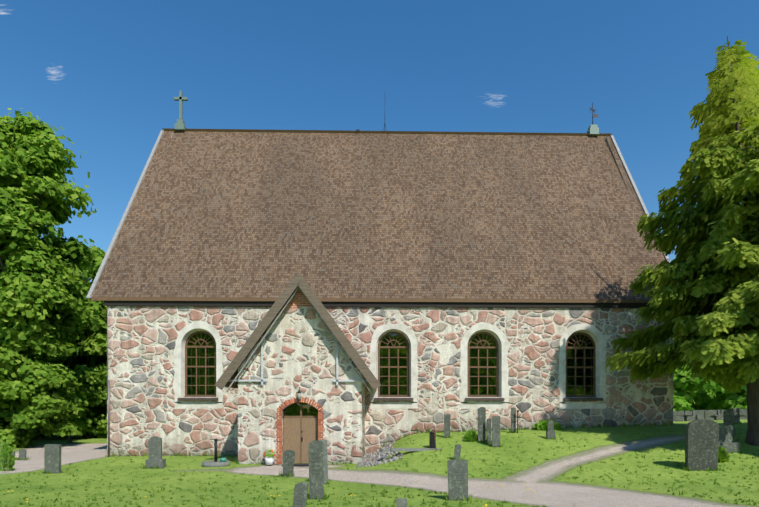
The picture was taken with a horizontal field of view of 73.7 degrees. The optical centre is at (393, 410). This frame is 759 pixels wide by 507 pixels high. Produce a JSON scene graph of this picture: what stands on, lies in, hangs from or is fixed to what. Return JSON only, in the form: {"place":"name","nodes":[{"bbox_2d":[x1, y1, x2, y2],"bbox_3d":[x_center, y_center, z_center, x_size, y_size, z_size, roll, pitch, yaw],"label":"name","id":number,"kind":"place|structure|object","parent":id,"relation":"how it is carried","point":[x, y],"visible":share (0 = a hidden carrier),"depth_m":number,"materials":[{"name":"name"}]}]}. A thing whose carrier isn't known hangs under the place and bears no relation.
{"place":"outdoors","nodes":[
{"label":"outdoors","id":0,"kind":"place"},
{"bbox_2d":[0,419,758,506],"bbox_3d":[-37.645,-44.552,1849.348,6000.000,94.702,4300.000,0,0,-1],"label":"terrain","id":1,"kind":"structure","parent":0,"point":[542,476],"depth_m":15.51,"materials":[{"name":"green plant"}]},
{"bbox_2d":[0,441,14,470],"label":"shrub","id":2,"kind":"object","parent":1,"relation":"on","point":[6,451],"visible":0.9,"depth_m":17.80,"materials":[{"name":"green plant"}]},
{"bbox_2d":[1,420,14,427],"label":"bush","id":3,"kind":"object","parent":1,"relation":"on","point":[5,424],"depth_m":36.11,"materials":[{"name":"green plant"}]},
{"bbox_2d":[0,243,20,313],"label":"tree","id":4,"kind":"object","parent":1,"relation":"on","point":[2,244],"visible":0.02,"depth_m":31.32,"materials":[{"name":"green plant"}]},
{"bbox_2d":[0,362,25,428],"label":"tree","id":5,"kind":"object","parent":1,"relation":"on","point":[5,414],"visible":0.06,"depth_m":30.03,"materials":[{"name":"green plant"}]},
{"bbox_2d":[19,449,26,459],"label":"gravestone","id":6,"kind":"object","parent":1,"relation":"on","point":[22,454],"visible":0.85,"depth_m":22.20,"materials":[{"name":"grey stone"}]},
{"bbox_2d":[0,343,52,448],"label":"tree","id":7,"kind":"object","parent":1,"relation":"on","point":[8,388],"visible":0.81,"depth_m":28.97,"materials":[{"name":"green plant"}]},
{"bbox_2d":[10,355,87,436],"bbox_3d":[-20.941,-0.884,30.896,4.166,4.968,4.450,0,0,-40],"label":"bush","id":8,"kind":"object","parent":1,"relation":"on","point":[44,408],"visible":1,"depth_m":29.89,"materials":[{"name":"green plant"}]},
{"bbox_2d":[0,108,102,432],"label":"maple tree","id":9,"kind":"object","parent":1,"relation":"on","point":[36,294],"depth_m":29.97,"materials":[{"name":"green plant"}]},
{"bbox_2d":[44,444,61,473],"bbox_3d":[-11.306,1.746,16.779,0.484,1.266,0.135,1,2,-1],"label":"gravestone","id":10,"kind":"object","parent":1,"relation":"on","point":[52,457],"visible":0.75,"depth_m":16.71,"materials":[{"name":"grey stone"}]},
{"bbox_2d":[24,355,84,440],"bbox_3d":[-26.127,-1.067,37.211,5.781,6.524,6.548,0,0,-27],"label":"bush","id":11,"kind":"object","parent":1,"relation":"on","point":[37,433],"visible":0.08,"depth_m":36.92,"materials":[{"name":"green plant"}]},
{"bbox_2d":[31,355,104,437],"bbox_3d":[-25.003,-1.660,38.666,6.547,7.495,5.540,0,0,-1],"label":"bush","id":12,"kind":"object","parent":1,"relation":"on","point":[88,374],"visible":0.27,"depth_m":38.17,"materials":[{"name":"green plant"}]},
{"bbox_2d":[33,235,106,435],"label":"tree","id":13,"kind":"object","parent":1,"relation":"on","point":[95,345],"depth_m":42.16,"materials":[{"name":"green plant"}]},
{"bbox_2d":[68,435,72,442],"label":"gravestone","id":14,"kind":"object","parent":1,"relation":"on","point":[70,438],"visible":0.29,"depth_m":33.81,"materials":[{"name":"black stone"}]},
{"bbox_2d":[73,353,104,427],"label":"tree","id":15,"kind":"object","parent":1,"relation":"on","point":[96,361],"visible":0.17,"depth_m":44.81,"materials":[{"name":"green plant"}]},
{"bbox_2d":[79,364,106,438],"bbox_3d":[-22.331,-0.665,40.524,5.873,6.101,5.665,0,0,-1],"label":"bush","id":16,"kind":"object","parent":1,"relation":"on","point":[99,429],"visible":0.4,"depth_m":39.28,"materials":[{"name":"green plant"}]},
{"bbox_2d":[90,361,106,433],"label":"bush","id":17,"kind":"object","parent":1,"relation":"on","point":[101,364],"visible":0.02,"depth_m":44.30,"materials":[{"name":"green plant"}]},
{"bbox_2d":[98,380,106,416],"bbox_3d":[-20.850,-0.644,41.733,6.328,6.042,4.840,0,0,-21],"label":"bush","id":18,"kind":"object","parent":1,"relation":"on","point":[104,388],"depth_m":39.88,"materials":[{"name":"green plant"}]},
{"bbox_2d":[145,436,165,468],"bbox_3d":[-8.605,1.646,18.255,0.609,1.458,0.278,-1,1,-1],"label":"gravestone","id":19,"kind":"object","parent":1,"relation":"on","point":[155,451],"visible":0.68,"depth_m":18.18,"materials":[{"name":"grey stone"}]},
{"bbox_2d":[201,439,229,466],"bbox_3d":[-6.696,1.589,19.021,1.027,1.070,1.027,0,0,-1],"label":"water tap","id":20,"kind":"object","parent":1,"relation":"on","point":[221,462],"visible":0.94,"depth_m":18.82,"materials":[{"name":"grey stone"}]},
{"bbox_2d":[263,449,275,464],"bbox_3d":[-4.763,1.777,19.371,0.500,0.585,0.500,0,0,-1],"label":"flower pot","id":21,"kind":"object","parent":1,"relation":"on","point":[269,459],"visible":1,"depth_m":19.22,"materials":[{"name":"white ceramic"}]},
{"bbox_2d":[7,482,535,506],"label":"dandelions","id":22,"kind":"object","parent":1,"relation":"on","point":[350,495],"visible":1,"depth_m":11.82,"materials":[{"name":"yellow plant"}]},
{"bbox_2d":[282,450,294,476],"bbox_3d":[-3.372,1.808,16.158,0.342,1.128,0.094,6,3,-1],"label":"gravestone","id":23,"kind":"object","parent":1,"relation":"on","point":[288,461],"visible":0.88,"depth_m":16.11,"materials":[{"name":"grey stone"}]},
{"bbox_2d":[281,463,308,465],"bbox_3d":[-3.645,2.058,19.310,1.200,0.020,0.600,0,0,-1],"label":"doorstep","id":24,"kind":"object","parent":1,"relation":"on","point":[301,464],"depth_m":19.24,"materials":[{"name":"grey stone"}]},
{"bbox_2d":[292,482,308,506],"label":"gravestone","id":25,"kind":"object","parent":1,"relation":"on","point":[300,494],"visible":1,"depth_m":7.74,"materials":[{"name":"grey stone"}]},
{"bbox_2d":[238,286,364,464],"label":"porch walls","id":26,"kind":"structure","parent":1,"relation":"on","point":[299,346],"depth_m":19.66,"materials":[{"name":"beige stone"}]},
{"bbox_2d":[215,273,380,391],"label":"porch barge boards","id":27,"kind":"object","parent":26,"relation":"attached to","point":[298,279],"visible":0.98,"depth_m":19.22,"materials":[{"name":"brown wood"}]},
{"bbox_2d":[283,288,312,309],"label":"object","id":28,"kind":"object","parent":26,"relation":"attached to","point":[298,299],"visible":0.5,"depth_m":19.66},
{"bbox_2d":[297,387,300,400],"bbox_3d":[-3.649,-0.651,19.502,0.193,0.522,0.277,0,0,-1],"label":"porch lantern","id":29,"kind":"object","parent":26,"relation":"attached to","point":[298,395],"visible":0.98,"depth_m":19.40,"materials":[{"name":"white glass"}]},
{"bbox_2d":[276,397,323,463],"bbox_3d":[-3.653,0.771,19.708,1.836,2.584,0.140,0,0,-1],"label":"brick door arch","id":30,"kind":"structure","parent":26,"relation":"attached to","point":[280,429],"depth_m":19.63,"materials":[{"name":"red brick"}]},
{"bbox_2d":[283,402,317,462],"bbox_3d":[-3.657,0.845,19.913,1.420,2.450,0.105,0,0,-1],"label":"porch door","id":31,"kind":"structure","parent":26,"relation":"in","point":[300,426],"depth_m":19.90,"materials":[{"name":"brown wood"}]},
{"bbox_2d":[225,286,376,389],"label":"porch roof","id":32,"kind":"structure","parent":26,"relation":"on","point":[234,385],"depth_m":19.72,"materials":[{"name":"brown wood"}]},
{"bbox_2d":[308,440,323,498],"bbox_3d":[-1.742,1.469,11.351,0.325,1.629,0.091,-1,2,-1],"label":"gravestone","id":33,"kind":"object","parent":1,"relation":"on","point":[316,471],"visible":1,"depth_m":11.30,"materials":[{"name":"grey stone"}]},
{"bbox_2d":[319,439,327,483],"bbox_3d":[-1.999,1.574,14.154,0.299,1.564,0.082,-2,-1,-1],"label":"gravestone","id":34,"kind":"object","parent":1,"relation":"on","point":[325,461],"visible":0.45,"depth_m":14.12,"materials":[{"name":"grey stone"}]},
{"bbox_2d":[0,439,746,506],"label":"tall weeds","id":35,"kind":"object","parent":1,"relation":"on","point":[8,463],"depth_m":16.62,"materials":[{"name":"green plant"}]},
{"bbox_2d":[356,441,402,467],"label":"cobble bank","id":36,"kind":"structure","parent":1,"relation":"on","point":[374,458],"depth_m":19.53,"materials":[{"name":"grey stone"}]},
{"bbox_2d":[0,419,758,506],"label":"grass tufts","id":37,"kind":"object","parent":1,"relation":"on","point":[326,496],"visible":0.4,"depth_m":14.41,"materials":[{"name":"green plant"}]},
{"bbox_2d":[107,132,672,456],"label":"church nave walls","id":38,"kind":"structure","parent":1,"relation":"on","point":[141,348],"depth_m":23.25,"materials":[{"name":"grey stone"}]},
{"bbox_2d":[107,306,109,456],"bbox_3d":[-12.928,-1.380,22.901,0.141,7.000,0.083,0,0,21],"label":"downpipe","id":39,"kind":"object","parent":38,"relation":"attached to","point":[108,389],"visible":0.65,"depth_m":22.87,"materials":[{"name":"silver metal"}]},
{"bbox_2d":[177,331,217,400],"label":"church window","id":40,"kind":"structure","parent":38,"relation":"attached to","point":[200,363],"depth_m":23.38,"materials":[{"name":"brown wood"}]},
{"bbox_2d":[90,131,669,302],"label":"roof","id":41,"kind":"structure","parent":38,"relation":"on","point":[268,216],"depth_m":26.05,"materials":[{"name":"brown wood"}]},
{"bbox_2d":[174,91,187,130],"bbox_3d":[-12.816,-17.988,30.433,0.800,2.425,0.550,0,0,-1],"label":"cross","id":42,"kind":"object","parent":41,"relation":"on","point":[179,125],"visible":0.9,"depth_m":30.36,"materials":[{"name":"green metal"}]},
{"bbox_2d":[86,128,670,307],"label":"roof trim","id":43,"kind":"structure","parent":41,"relation":"attached to","point":[363,304],"depth_m":23.34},
{"bbox_2d":[173,321,606,408],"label":"window surrounds","id":44,"kind":"object","parent":38,"relation":"attached to","point":[407,332],"visible":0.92,"depth_m":23.30,"materials":[{"name":"white paint"}]},
{"bbox_2d":[374,332,412,400],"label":"church window","id":45,"kind":"structure","parent":38,"relation":"attached to","point":[393,364],"depth_m":23.56,"materials":[{"name":"brown wood"}]},
{"bbox_2d":[465,332,504,400],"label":"church window","id":46,"kind":"structure","parent":38,"relation":"attached to","point":[482,364],"depth_m":23.64,"materials":[{"name":"brown wood"}]},
{"bbox_2d":[563,332,602,400],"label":"church window","id":47,"kind":"structure","parent":38,"relation":"attached to","point":[580,364],"depth_m":23.74,"materials":[{"name":"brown wood"}]},
{"bbox_2d":[586,102,598,135],"bbox_3d":[12.186,-17.810,30.949,0.625,2.080,0.550,0,0,-1],"label":"weather vane","id":48,"kind":"object","parent":38,"relation":"on","point":[593,130],"visible":0.96,"depth_m":30.74,"materials":[{"name":"green metal"}]},
{"bbox_2d":[396,498,406,506],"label":"gravestone","id":49,"kind":"object","parent":1,"relation":"on","point":[401,502],"visible":1,"depth_m":7.80,"materials":[{"name":"grey stone"}]},
{"bbox_2d":[380,448,440,451],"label":"fallen slab","id":50,"kind":"structure","parent":1,"relation":"on","point":[404,449],"depth_m":18.70,"materials":[{"name":"grey stone"}]},
{"bbox_2d":[429,430,435,447],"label":"gravestone","id":51,"kind":"object","parent":1,"relation":"on","point":[431,440],"visible":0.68,"depth_m":19.02,"materials":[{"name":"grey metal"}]},
{"bbox_2d":[444,414,450,437],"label":"gravestone","id":52,"kind":"object","parent":1,"relation":"on","point":[447,417],"visible":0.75,"depth_m":21.09,"materials":[{"name":"grey stone"}]},
{"bbox_2d":[447,460,467,500],"bbox_3d":[1.401,1.674,11.118,0.441,1.188,0.124,-1,1,-1],"label":"gravestone","id":53,"kind":"object","parent":1,"relation":"on","point":[458,479],"visible":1,"depth_m":11.05,"materials":[{"name":"grey stone"}]},
{"bbox_2d":[454,444,460,459],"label":"gravestone","id":54,"kind":"object","parent":1,"relation":"on","point":[457,451],"visible":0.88,"depth_m":17.27,"materials":[{"name":"grey stone"}]},
{"bbox_2d":[463,430,477,441],"bbox_3d":[3.082,1.032,20.220,0.641,0.524,0.474,0,0,-1],"label":"bush","id":55,"kind":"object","parent":1,"relation":"on","point":[470,435],"depth_m":20.13,"materials":[{"name":"green plant"}]},
{"bbox_2d":[478,407,485,441],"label":"gravestone","id":56,"kind":"object","parent":1,"relation":"on","point":[481,422],"visible":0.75,"depth_m":20.05,"materials":[{"name":"grey stone"}]},
{"bbox_2d":[486,419,490,442],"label":"gravestone","id":57,"kind":"object","parent":1,"relation":"on","point":[488,430],"visible":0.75,"depth_m":19.84,"materials":[{"name":"grey stone"}]},
{"bbox_2d":[492,416,499,446],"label":"gravestone","id":58,"kind":"object","parent":1,"relation":"on","point":[496,430],"visible":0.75,"depth_m":19.14,"materials":[{"name":"grey stone"}]},
{"bbox_2d":[511,408,515,432],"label":"gravestone","id":59,"kind":"object","parent":1,"relation":"on","point":[513,420],"visible":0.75,"depth_m":21.96,"materials":[{"name":"grey stone"}]},
{"bbox_2d":[514,410,521,432],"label":"grave cross","id":60,"kind":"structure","parent":1,"relation":"on","point":[517,417],"depth_m":21.79,"materials":[{"name":"grey metal"}]},
{"bbox_2d":[532,419,562,430],"bbox_3d":[6.913,0.679,22.803,1.300,0.625,0.999,0,0,-1],"label":"bush","id":61,"kind":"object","parent":1,"relation":"on","point":[541,425],"depth_m":22.59,"materials":[{"name":"green plant"}]},
{"bbox_2d":[546,420,554,438],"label":"gravestone","id":62,"kind":"object","parent":1,"relation":"on","point":[550,432],"visible":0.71,"depth_m":20.32,"materials":[{"name":"grey stone"}]},
{"bbox_2d":[604,36,758,445],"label":"conifer tree","id":63,"kind":"object","parent":1,"relation":"on","point":[729,335],"depth_m":18.49,"materials":[{"name":"green plant"}]},
{"bbox_2d":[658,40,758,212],"bbox_3d":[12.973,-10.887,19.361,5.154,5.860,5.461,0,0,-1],"label":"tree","id":64,"kind":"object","parent":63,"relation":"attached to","point":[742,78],"visible":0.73,"depth_m":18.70,"materials":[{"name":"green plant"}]},
{"bbox_2d":[674,360,713,409],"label":"hedge foliage","id":65,"kind":"object","parent":1,"relation":"on","point":[701,400],"visible":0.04,"depth_m":47.90,"materials":[{"name":"green plant"}]},
{"bbox_2d":[673,365,724,410],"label":"hedge foliage","id":66,"kind":"object","parent":1,"relation":"on","point":[683,399],"visible":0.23,"depth_m":44.66,"materials":[{"name":"green plant"}]},
{"bbox_2d":[685,419,718,470],"bbox_3d":[9.662,1.216,15.906,0.979,1.916,0.180,-2,6,-1],"label":"gravestone","id":67,"kind":"object","parent":1,"relation":"on","point":[701,443],"visible":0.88,"depth_m":15.81,"materials":[{"name":"grey stone"}]},
{"bbox_2d":[704,411,709,419],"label":"gravestone","id":68,"kind":"object","parent":1,"relation":"on","point":[706,414],"visible":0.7,"depth_m":25.95,"materials":[{"name":"grey stone"}]},
{"bbox_2d":[673,409,746,420],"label":"churchyard wall","id":69,"kind":"structure","parent":1,"relation":"on","point":[690,415],"depth_m":39.26,"materials":[{"name":"grey stone"}]},
{"bbox_2d":[682,382,746,409],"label":"hedge foliage","id":70,"kind":"object","parent":1,"relation":"on","point":[711,395],"visible":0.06,"depth_m":51.84,"materials":[{"name":"green plant"}]},
{"bbox_2d":[718,446,729,462],"bbox_3d":[10.834,1.488,16.979,0.827,0.655,0.617,0,0,-1],"label":"bush","id":71,"kind":"object","parent":1,"relation":"on","point":[723,455],"visible":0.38,"depth_m":16.80,"materials":[{"name":"green plant"}]},
{"bbox_2d":[709,383,746,409],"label":"hedge foliage","id":72,"kind":"object","parent":1,"relation":"on","point":[737,399],"visible":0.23,"depth_m":44.88,"materials":[{"name":"green plant"}]},
{"bbox_2d":[719,425,739,452],"bbox_3d":[11.621,1.133,18.146,1.274,1.233,0.484,0,0,-1],"label":"gravestone","id":73,"kind":"object","parent":1,"relation":"on","point":[726,442],"visible":0.29,"depth_m":18.04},
{"bbox_2d":[723,409,735,435],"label":"gravestone","id":74,"kind":"object","parent":1,"relation":"on","point":[727,416],"visible":0.44,"depth_m":20.18,"materials":[{"name":"grey stone"}]},
{"bbox_2d":[731,408,739,423],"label":"gravestone","id":75,"kind":"object","parent":1,"relation":"on","point":[736,414],"visible":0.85,"depth_m":22.91,"materials":[{"name":"grey stone"}]},
{"bbox_2d":[0,0,758,282],"label":"sky","id":76,"kind":"structure","parent":0,"point":[108,73],"materials":[{"name":"blue"}]}
]}

